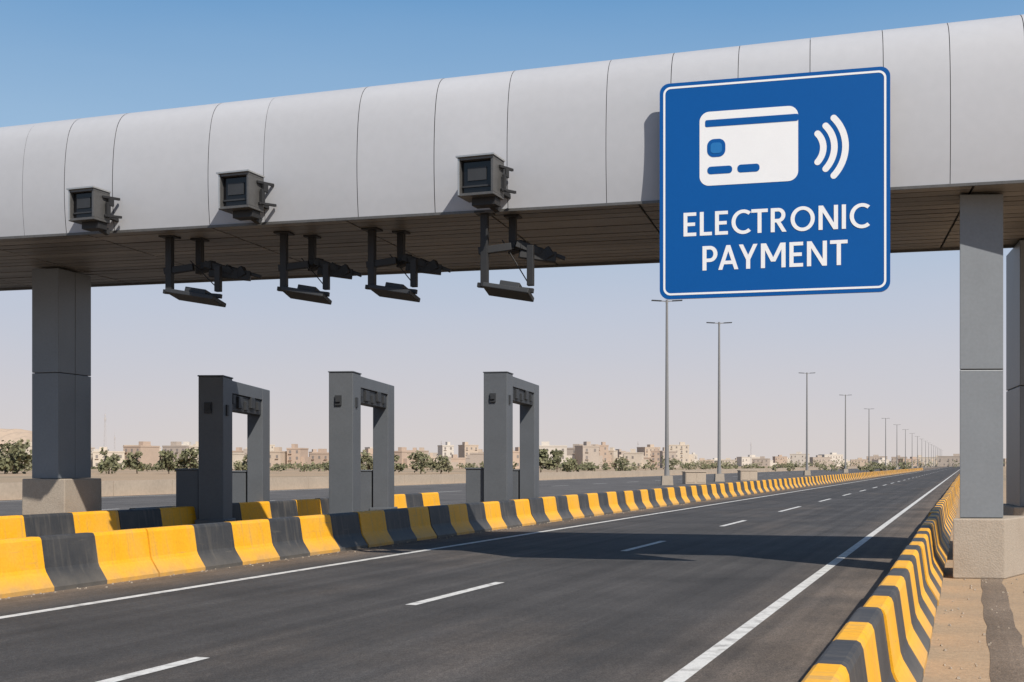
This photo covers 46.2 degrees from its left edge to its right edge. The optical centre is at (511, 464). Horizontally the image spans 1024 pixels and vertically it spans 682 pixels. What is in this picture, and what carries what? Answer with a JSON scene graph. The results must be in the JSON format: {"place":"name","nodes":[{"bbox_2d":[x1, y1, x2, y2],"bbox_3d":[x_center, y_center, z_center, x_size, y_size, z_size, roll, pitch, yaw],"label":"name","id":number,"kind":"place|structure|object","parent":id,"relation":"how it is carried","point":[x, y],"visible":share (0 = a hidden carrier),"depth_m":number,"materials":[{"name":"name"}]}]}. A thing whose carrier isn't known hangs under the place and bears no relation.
{"place":"outdoors","nodes":[
{"label":"outdoors","id":0,"kind":"place"},
{"bbox_2d":[0,429,31,450],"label":"hill","id":1,"kind":"structure","parent":0,"point":[14,435],"depth_m":1039.74,"materials":[{"name":"beige sand"}]},
{"bbox_2d":[24,442,31,454],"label":"distant building","id":2,"kind":"structure","parent":0,"point":[29,448],"depth_m":676.31,"materials":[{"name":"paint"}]},
{"bbox_2d":[103,414,106,446],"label":"radio mast","id":3,"kind":"object","parent":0,"point":[105,431],"visible":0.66,"depth_m":639.74,"materials":[{"name":"metal"}]},
{"bbox_2d":[162,442,190,465],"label":"distant building","id":4,"kind":"structure","parent":0,"point":[177,447],"depth_m":596.08,"materials":[{"name":"paint"}]},
{"bbox_2d":[232,447,242,451],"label":"distant building","id":5,"kind":"structure","parent":0,"point":[238,449],"depth_m":709.68,"materials":[{"name":"paint"}]},
{"bbox_2d":[270,447,286,467],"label":"distant building","id":6,"kind":"structure","parent":0,"point":[278,455],"depth_m":591.25,"materials":[{"name":"paint"}]},
{"bbox_2d":[286,444,310,465],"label":"distant building","id":7,"kind":"structure","parent":0,"point":[296,454],"depth_m":596.05,"materials":[{"name":"paint"}]},
{"bbox_2d":[309,449,328,464],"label":"distant building","id":8,"kind":"structure","parent":0,"point":[321,456],"depth_m":617.34,"materials":[{"name":"paint"}]},
{"bbox_2d":[394,447,416,467],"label":"distant building","id":9,"kind":"structure","parent":0,"point":[401,452],"depth_m":641.26,"materials":[{"name":"paint"}]},
{"bbox_2d":[411,447,428,466],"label":"distant building","id":10,"kind":"structure","parent":0,"point":[423,450],"depth_m":811.06,"materials":[{"name":"paint"}]},
{"bbox_2d":[424,453,436,468],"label":"distant building","id":11,"kind":"structure","parent":0,"point":[431,455],"depth_m":572.93,"materials":[{"name":"paint"}]},
{"bbox_2d":[422,453,457,467],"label":"distant building","id":12,"kind":"structure","parent":0,"point":[453,464],"depth_m":602.81,"materials":[{"name":"paint"}]},
{"bbox_2d":[437,442,453,457],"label":"distant building","id":13,"kind":"structure","parent":0,"point":[447,449],"depth_m":725.69,"materials":[{"name":"paint"}]},
{"bbox_2d":[451,454,465,467],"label":"distant building","id":14,"kind":"structure","parent":0,"point":[454,458],"depth_m":697.18,"materials":[{"name":"paint"}]},
{"bbox_2d":[463,455,469,463],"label":"distant building","id":15,"kind":"structure","parent":0,"point":[467,459],"depth_m":818.26,"materials":[{"name":"paint"}]},
{"bbox_2d":[458,442,478,457],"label":"distant building","id":16,"kind":"structure","parent":0,"point":[465,449],"depth_m":841.20,"materials":[{"name":"paint"}]},
{"bbox_2d":[0,466,941,515],"bbox_3d":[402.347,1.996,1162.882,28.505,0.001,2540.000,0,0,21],"label":"opposite road","id":17,"kind":"structure","parent":0,"point":[456,494],"depth_m":95.17,"materials":[{"name":"grey asphalt"}]},
{"bbox_2d":[651,300,681,484],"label":"street lamp","id":18,"kind":"object","parent":17,"relation":"on","point":[666,478],"visible":0.98,"depth_m":115.46,"materials":[{"name":"metal"}]},
{"bbox_2d":[681,471,706,483],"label":"equipment cabinet","id":19,"kind":"object","parent":17,"relation":"on","point":[693,477],"visible":1,"depth_m":122.89,"materials":[{"name":"concrete"}]},
{"bbox_2d":[706,322,731,481],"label":"street lamp","id":20,"kind":"object","parent":17,"relation":"on","point":[718,476],"visible":1,"depth_m":139.87,"materials":[{"name":"metal"}]},
{"bbox_2d":[803,372,810,474],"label":"street lamp","id":21,"kind":"object","parent":17,"relation":"on","point":[806,472],"visible":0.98,"depth_m":216.86,"materials":[{"name":"metal"}]},
{"bbox_2d":[843,395,847,472],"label":"street lamp","id":22,"kind":"object","parent":17,"relation":"on","point":[845,469],"visible":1,"depth_m":285.84,"materials":[{"name":"metal"}]},
{"bbox_2d":[867,426,869,470],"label":"street lamp","id":23,"kind":"object","parent":17,"relation":"on","point":[869,447],"visible":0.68,"depth_m":354.88,"materials":[{"name":"metal"}]},
{"bbox_2d":[884,418,886,469],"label":"street lamp","id":24,"kind":"object","parent":17,"relation":"on","point":[885,441],"visible":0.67,"depth_m":427.79,"materials":[{"name":"metal"}]},
{"bbox_2d":[902,429,908,462],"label":"street lamp","id":25,"kind":"object","parent":17,"relation":"on","point":[905,444],"visible":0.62,"depth_m":566.15,"materials":[{"name":"metal"}]},
{"bbox_2d":[916,436,918,467],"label":"street lamp","id":26,"kind":"object","parent":17,"relation":"on","point":[917,466],"visible":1,"depth_m":704.55,"materials":[{"name":"metal"}]},
{"bbox_2d":[470,453,483,467],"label":"distant building","id":27,"kind":"structure","parent":0,"point":[477,458],"depth_m":587.91,"materials":[{"name":"paint"}]},
{"bbox_2d":[0,467,959,681],"bbox_3d":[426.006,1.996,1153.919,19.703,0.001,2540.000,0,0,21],"label":"highway road","id":28,"kind":"structure","parent":0,"point":[591,603],"depth_m":16.97,"materials":[{"name":"grey asphalt"}]},
{"bbox_2d":[0,528,158,598],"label":"concrete barrier","id":29,"kind":"object","parent":28,"relation":"on","point":[39,564],"visible":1,"depth_m":19.48,"materials":[{"name":"yellow concrete"}]},
{"bbox_2d":[0,506,195,538],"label":"concrete barrier","id":30,"kind":"object","parent":28,"relation":"on","point":[19,526],"visible":0.41,"depth_m":28.85,"materials":[{"name":"yellow concrete"}]},
{"bbox_2d":[175,375,269,523],"bbox_3d":[-8.376,-0.210,35.386,1.460,4.420,5.903,0,0,2],"label":"toll lane portal","id":31,"kind":"object","parent":28,"relation":"on","point":[212,487],"visible":0.8,"depth_m":32.73,"materials":[{"name":"grey metal"}]},
{"bbox_2d":[327,371,397,513],"bbox_3d":[-5.026,-0.420,39.550,1.319,4.840,6.241,0,0,7],"label":"toll lane portal","id":32,"kind":"object","parent":28,"relation":"on","point":[353,487],"visible":0.81,"depth_m":37.01,"materials":[{"name":"grey metal"}]},
{"bbox_2d":[0,468,959,681],"bbox_3d":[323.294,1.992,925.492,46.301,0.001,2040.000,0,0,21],"label":"road markings","id":33,"kind":"object","parent":28,"relation":"on","point":[689,670],"visible":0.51,"depth_m":17.68,"materials":[{"name":"paint"}]},
{"bbox_2d":[465,371,538,502],"bbox_3d":[-0.203,-0.580,44.040,1.600,5.160,6.621,0,0,12],"label":"toll lane portal","id":34,"kind":"object","parent":28,"relation":"on","point":[497,477],"visible":0.79,"depth_m":41.14,"materials":[{"name":"grey metal"}]},
{"bbox_2d":[0,14,1023,578],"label":"toll gantry","id":35,"kind":"object","parent":28,"relation":"on","point":[576,146],"visible":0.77,"depth_m":23.29,"materials":[{"name":"grey metal"}]},
{"bbox_2d":[66,186,121,234],"bbox_3d":[-8.417,-5.109,24.400,0.786,0.864,0.951,0,0,20],"label":"traffic camera","id":36,"kind":"object","parent":35,"relation":"attached to","point":[89,208],"visible":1,"depth_m":24.12,"materials":[{"name":"grey metal"}]},
{"bbox_2d":[158,235,261,306],"bbox_3d":[-6.348,-4.058,25.251,1.988,1.484,0.855,0,0,15],"label":"overhead antenna bracket","id":37,"kind":"object","parent":35,"relation":"attached to","point":[218,272],"visible":1,"depth_m":25.20,"materials":[{"name":"grey metal"}]},
{"bbox_2d":[216,169,276,224],"bbox_3d":[-5.146,-5.189,23.565,0.860,0.924,1.040,0,0,20],"label":"traffic camera","id":38,"kind":"object","parent":35,"relation":"attached to","point":[241,195],"visible":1,"depth_m":23.25,"materials":[{"name":"grey metal"}]},
{"bbox_2d":[273,231,361,304],"bbox_3d":[-4.029,-4.067,24.941,1.665,1.466,0.855,0,0,11],"label":"overhead antenna bracket","id":39,"kind":"object","parent":35,"relation":"attached to","point":[326,270],"visible":1,"depth_m":24.80,"materials":[{"name":"grey metal"}]},
{"bbox_2d":[361,227,450,301],"bbox_3d":[-2.153,-4.057,24.456,1.665,1.486,0.855,0,0,18],"label":"overhead antenna bracket","id":40,"kind":"object","parent":35,"relation":"attached to","point":[414,266],"visible":1,"depth_m":24.39,"materials":[{"name":"grey metal"}]},
{"bbox_2d":[455,152,515,212],"bbox_3d":[-0.433,-5.149,22.220,0.884,0.944,1.069,0,0,20],"label":"traffic camera","id":41,"kind":"object","parent":35,"relation":"attached to","point":[482,180],"visible":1,"depth_m":21.90,"materials":[{"name":"grey metal"}]},
{"bbox_2d":[474,211,565,301],"bbox_3d":[0.160,-3.958,22.919,1.636,1.685,0.855,0,0,13],"label":"overhead antenna bracket","id":42,"kind":"object","parent":35,"relation":"attached to","point":[530,253],"visible":1,"depth_m":22.79,"materials":[{"name":"grey metal"}]},
{"bbox_2d":[660,67,889,299],"bbox_3d":[4.639,-4.875,21.318,3.940,3.850,0.742,0,0,15],"label":"electronic payment sign","id":43,"kind":"object","parent":35,"relation":"attached to","point":[774,185],"visible":1,"depth_m":20.95,"materials":[{"name":"blue metal"}]},
{"bbox_2d":[139,468,922,576],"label":"concrete barrier","id":44,"kind":"object","parent":28,"relation":"on","point":[179,549],"visible":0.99,"depth_m":30.15,"materials":[{"name":"yellow concrete"}]},
{"bbox_2d":[801,474,959,681],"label":"concrete barrier","id":45,"kind":"object","parent":28,"relation":"on","point":[885,633],"visible":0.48,"depth_m":11.05,"materials":[{"name":"yellow concrete"}]},
{"bbox_2d":[0,466,1023,681],"bbox_3d":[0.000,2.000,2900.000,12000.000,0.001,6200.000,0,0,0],"label":"ground","id":46,"kind":"structure","parent":0,"point":[959,638],"depth_m":16.65,"materials":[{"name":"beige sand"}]},
{"bbox_2d":[92,447,124,468],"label":"distant building","id":47,"kind":"structure","parent":46,"relation":"on","point":[97,457],"depth_m":563.01,"materials":[{"name":"paint"}]},
{"bbox_2d":[123,441,159,468],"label":"distant building","id":48,"kind":"structure","parent":46,"relation":"on","point":[149,452],"depth_m":566.56,"materials":[{"name":"paint"}]},
{"bbox_2d":[189,441,197,467],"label":"distant building","id":49,"kind":"structure","parent":46,"relation":"on","point":[196,447],"depth_m":565.72,"materials":[{"name":"paint"}]},
{"bbox_2d":[232,453,246,468],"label":"distant building","id":50,"kind":"structure","parent":46,"relation":"on","point":[236,457],"depth_m":569.10,"materials":[{"name":"paint"}]},
{"bbox_2d":[232,449,246,454],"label":"distant building","id":51,"kind":"structure","parent":46,"relation":"on","point":[245,451],"depth_m":647.26,"materials":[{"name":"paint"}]},
{"bbox_2d":[130,492,439,520],"bbox_3d":[-6.535,1.569,40.331,0.795,0.861,19.172,0,0,21],"label":"concrete barrier","id":52,"kind":"object","parent":46,"relation":"on","point":[241,511],"visible":0.3,"depth_m":38.75,"materials":[{"name":"yellow concrete"}]},
{"bbox_2d":[361,449,372,455],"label":"distant building","id":53,"kind":"structure","parent":46,"relation":"on","point":[369,451],"depth_m":565.59,"materials":[{"name":"paint"}]},
{"bbox_2d":[0,465,911,499],"bbox_3d":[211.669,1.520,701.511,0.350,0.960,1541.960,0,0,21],"label":"concrete wall","id":54,"kind":"structure","parent":46,"relation":"on","point":[10,491],"depth_m":99.99,"materials":[{"name":"beige concrete"}]},
{"bbox_2d":[0,438,1004,473],"bbox_3d":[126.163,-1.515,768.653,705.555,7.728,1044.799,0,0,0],"label":"distant trees","id":55,"kind":"object","parent":46,"relation":"on","point":[14,458],"visible":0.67,"depth_m":254.06,"materials":[{"name":"green plant"}]},
{"bbox_2d":[513,447,519,467],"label":"distant building","id":56,"kind":"structure","parent":46,"relation":"on","point":[516,455],"depth_m":585.17,"materials":[{"name":"paint"}]},
{"bbox_2d":[615,449,623,457],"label":"distant building","id":57,"kind":"structure","parent":46,"relation":"on","point":[620,452],"depth_m":905.35,"materials":[{"name":"paint"}]},
{"bbox_2d":[651,447,659,467],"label":"distant building","id":58,"kind":"structure","parent":46,"relation":"on","point":[655,455],"depth_m":742.51,"materials":[{"name":"paint"}]},
{"bbox_2d":[669,442,693,466],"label":"distant building","id":59,"kind":"structure","parent":46,"relation":"on","point":[682,452],"depth_m":888.02,"materials":[{"name":"paint"}]},
{"bbox_2d":[938,454,959,466],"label":"distant building","id":60,"kind":"structure","parent":46,"relation":"on","point":[944,461],"depth_m":1104.04,"materials":[{"name":"paint"}]},
{"bbox_2d":[0,0,1023,460],"label":"sky","id":61,"kind":"structure","parent":0,"point":[592,339],"materials":[{"name":"blue"}]},
{"bbox_2d":[539,442,574,467],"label":"distant building","id":62,"kind":"structure","parent":0,"point":[546,445],"depth_m":600.62,"materials":[{"name":"paint"}]},
{"bbox_2d":[567,444,582,454],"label":"distant building","id":63,"kind":"structure","parent":0,"point":[570,451],"depth_m":638.95,"materials":[{"name":"paint"}]},
{"bbox_2d":[575,442,602,467],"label":"distant building","id":64,"kind":"structure","parent":0,"point":[586,452],"depth_m":594.07,"materials":[{"name":"paint"}]},
{"bbox_2d":[597,442,611,466],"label":"distant building","id":65,"kind":"structure","parent":0,"point":[604,450],"depth_m":793.13,"materials":[{"name":"paint"}]},
{"bbox_2d":[609,447,617,466],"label":"distant building","id":66,"kind":"structure","parent":0,"point":[613,452],"depth_m":801.77,"materials":[{"name":"paint"}]},
{"bbox_2d":[623,449,647,467],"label":"distant building","id":67,"kind":"structure","parent":0,"point":[633,455],"depth_m":672.40,"materials":[{"name":"paint"}]},
{"bbox_2d":[637,444,660,456],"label":"distant building","id":68,"kind":"structure","parent":0,"point":[648,449],"depth_m":907.17,"materials":[{"name":"paint"}]},
{"bbox_2d":[659,447,679,467],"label":"distant building","id":69,"kind":"structure","parent":0,"point":[672,454],"depth_m":648.82,"materials":[{"name":"paint"}]},
{"bbox_2d":[692,453,699,462],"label":"distant building","id":70,"kind":"structure","parent":0,"point":[695,457],"depth_m":1299.38,"materials":[{"name":"paint"}]},
{"bbox_2d":[699,458,713,465],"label":"distant building","id":71,"kind":"structure","parent":0,"point":[701,459],"depth_m":1474.48,"materials":[{"name":"paint"}]},
{"bbox_2d":[721,458,736,464],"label":"distant building","id":72,"kind":"structure","parent":0,"point":[727,460],"depth_m":1430.33,"materials":[{"name":"paint"}]},
{"bbox_2d":[737,470,757,479],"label":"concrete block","id":73,"kind":"object","parent":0,"point":[747,474],"visible":0.94,"depth_m":148.83,"materials":[{"name":"concrete"}]},
{"bbox_2d":[737,455,759,465],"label":"distant building","id":74,"kind":"structure","parent":0,"point":[741,461],"depth_m":1219.82,"materials":[{"name":"paint"}]},
{"bbox_2d":[752,456,769,465],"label":"distant building","id":75,"kind":"structure","parent":0,"point":[763,460],"depth_m":1150.08,"materials":[{"name":"paint"}]},
{"bbox_2d":[772,455,786,463],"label":"distant building","id":76,"kind":"structure","parent":0,"point":[779,459],"depth_m":1611.05,"materials":[{"name":"paint"}]},
{"bbox_2d":[790,452,809,465],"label":"distant building","id":77,"kind":"structure","parent":0,"point":[798,457],"depth_m":1211.58,"materials":[{"name":"paint"}]},
{"bbox_2d":[810,455,834,465],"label":"distant building","id":78,"kind":"structure","parent":0,"point":[819,458],"depth_m":1273.51,"materials":[{"name":"paint"}]},
{"bbox_2d":[818,453,847,465],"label":"distant building","id":79,"kind":"structure","parent":0,"point":[834,456],"depth_m":1296.24,"materials":[{"name":"paint"}]},
{"bbox_2d":[850,458,871,465],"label":"distant building","id":80,"kind":"structure","parent":0,"point":[860,461],"depth_m":1395.21,"materials":[{"name":"paint"}]},
{"bbox_2d":[866,455,886,461],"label":"distant building","id":81,"kind":"structure","parent":0,"point":[875,457],"depth_m":1585.23,"materials":[{"name":"paint"}]},
{"bbox_2d":[872,458,891,465],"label":"distant building","id":82,"kind":"structure","parent":0,"point":[880,461],"depth_m":1189.41,"materials":[{"name":"paint"}]},
{"bbox_2d":[891,455,906,465],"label":"distant building","id":83,"kind":"structure","parent":0,"point":[894,458],"depth_m":1699.70,"materials":[{"name":"paint"}]},
{"bbox_2d":[898,457,923,465],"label":"distant building","id":84,"kind":"structure","parent":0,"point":[912,459],"depth_m":1210.27,"materials":[{"name":"paint"}]},
{"bbox_2d":[916,455,934,465],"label":"distant building","id":85,"kind":"structure","parent":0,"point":[921,458],"depth_m":1264.83,"materials":[{"name":"paint"}]},
{"bbox_2d":[981,579,1023,681],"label":"shadow","id":86,"kind":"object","parent":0,"point":[1006,648],"depth_m":13.91}
]}

